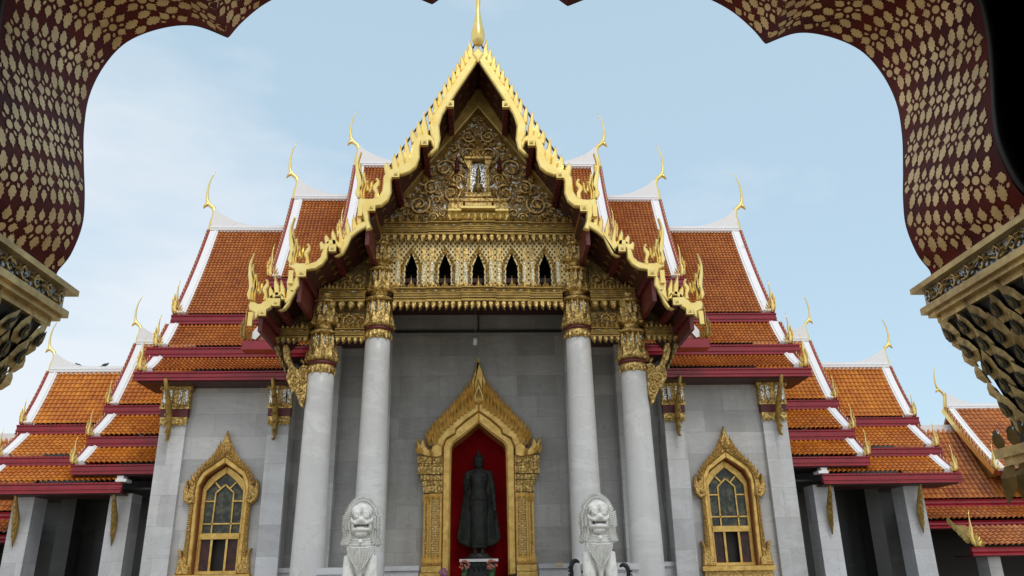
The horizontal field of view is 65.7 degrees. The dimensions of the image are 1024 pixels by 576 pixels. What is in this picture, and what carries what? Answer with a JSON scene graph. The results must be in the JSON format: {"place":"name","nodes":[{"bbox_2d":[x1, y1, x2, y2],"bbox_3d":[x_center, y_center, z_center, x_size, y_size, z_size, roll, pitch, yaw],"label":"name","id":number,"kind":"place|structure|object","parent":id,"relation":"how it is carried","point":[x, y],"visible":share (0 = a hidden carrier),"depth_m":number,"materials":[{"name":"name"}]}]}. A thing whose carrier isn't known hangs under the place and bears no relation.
{"place":"outdoors","nodes":[
{"label":"outdoors","id":0,"kind":"place"},
{"bbox_2d":[0,433,43,565],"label":"cloister hall","id":1,"kind":"structure","parent":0,"point":[5,509],"depth_m":25.43,"materials":[{"name":"tile"}]},
{"bbox_2d":[315,568,342,575],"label":"parapet wall","id":2,"kind":"structure","parent":0,"point":[328,572],"depth_m":16.40,"materials":[{"name":"stone"}]},
{"bbox_2d":[459,560,470,575],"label":"flower bunch","id":3,"kind":"object","parent":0,"point":[466,568],"visible":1,"depth_m":21.08,"materials":[{"name":"pink plant"}]},
{"bbox_2d":[487,559,497,575],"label":"flower bunch","id":4,"kind":"object","parent":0,"point":[491,566],"visible":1,"depth_m":21.08,"materials":[{"name":"pink plant"}]},
{"bbox_2d":[0,0,1002,433],"label":"sky","id":5,"kind":"structure","parent":0,"point":[808,127],"materials":[{"name":"blue"}]},
{"bbox_2d":[580,563,639,575],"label":"parapet wall","id":6,"kind":"structure","parent":0,"point":[634,567],"depth_m":16.66,"materials":[{"name":"stone"}]},
{"bbox_2d":[894,368,1023,575],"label":"cloister hall","id":7,"kind":"structure","parent":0,"point":[976,522],"depth_m":26.56,"materials":[{"name":"tile"}]},
{"label":"ground","id":8,"kind":"structure","parent":0,"visible":0},
{"bbox_2d":[0,296,195,575],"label":"cloister gallery","id":9,"kind":"object","parent":8,"relation":"on","point":[81,507],"visible":0.66,"depth_m":24.24,"materials":[{"name":"orange tile"}]},
{"bbox_2d":[132,0,812,575],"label":"marble temple","id":10,"kind":"structure","parent":8,"relation":"on","point":[336,360],"depth_m":21.96,"materials":[{"name":"stone"}]},
{"bbox_2d":[340,495,382,575],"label":"guardian lion","id":11,"kind":"object","parent":10,"relation":"on","point":[362,528],"visible":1,"depth_m":15.01},
{"bbox_2d":[439,568,447,575],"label":"flower bunch","id":12,"kind":"object","parent":10,"relation":"on","point":[442,573],"visible":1,"depth_m":20.98,"materials":[{"name":"purple plant"}]},
{"bbox_2d":[473,337,477,345],"bbox_3d":[-1.044,0.940,22.479,0.130,1.435,0.127,0,-21,-2],"label":"hanging lamp","id":13,"kind":"object","parent":10,"relation":"hanging from","point":[475,339],"visible":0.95,"depth_m":22.22,"materials":[{"name":"white glass"}]},
{"bbox_2d":[460,559,497,575],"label":"offering altar","id":14,"kind":"object","parent":10,"relation":"on","point":[477,567],"visible":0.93,"depth_m":21.24,"materials":[{"name":"stone"}]},
{"bbox_2d":[457,449,500,558],"bbox_3d":[-0.943,6.117,22.527,1.238,3.062,0.561,0,-21,-2],"label":"buddha statue","id":15,"kind":"object","parent":14,"relation":"on","point":[478,527],"visible":0.9,"depth_m":22.36,"materials":[{"name":"black metal"}]},
{"bbox_2d":[568,559,579,575],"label":"curled ornament","id":16,"kind":"object","parent":10,"relation":"on","point":[571,564],"visible":1,"depth_m":15.59,"materials":[{"name":"black metal"}]},
{"bbox_2d":[577,492,618,575],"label":"guardian lion","id":17,"kind":"object","parent":10,"relation":"on","point":[597,525],"visible":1,"depth_m":15.18},
{"bbox_2d":[619,563,632,575],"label":"curled ornament","id":18,"kind":"object","parent":10,"relation":"on","point":[627,568],"visible":1,"depth_m":15.62,"materials":[{"name":"black metal"}]},
{"bbox_2d":[658,421,668,561],"bbox_3d":[4.311,5.926,22.500,0.118,4.334,0.025,0,-21,-2],"label":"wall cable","id":19,"kind":"object","parent":10,"relation":"attached to","point":[662,493],"depth_m":22.51,"materials":[{"name":"grey"}]},
{"bbox_2d":[0,0,1023,504],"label":"gateway","id":20,"kind":"object","parent":8,"relation":"on","point":[952,72],"visible":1,"depth_m":2.65,"materials":[{"name":"red"}]},
{"bbox_2d":[753,296,962,575],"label":"cloister gallery","id":21,"kind":"object","parent":8,"relation":"on","point":[862,506],"visible":0.66,"depth_m":25.11,"materials":[{"name":"orange tile"}]}
]}

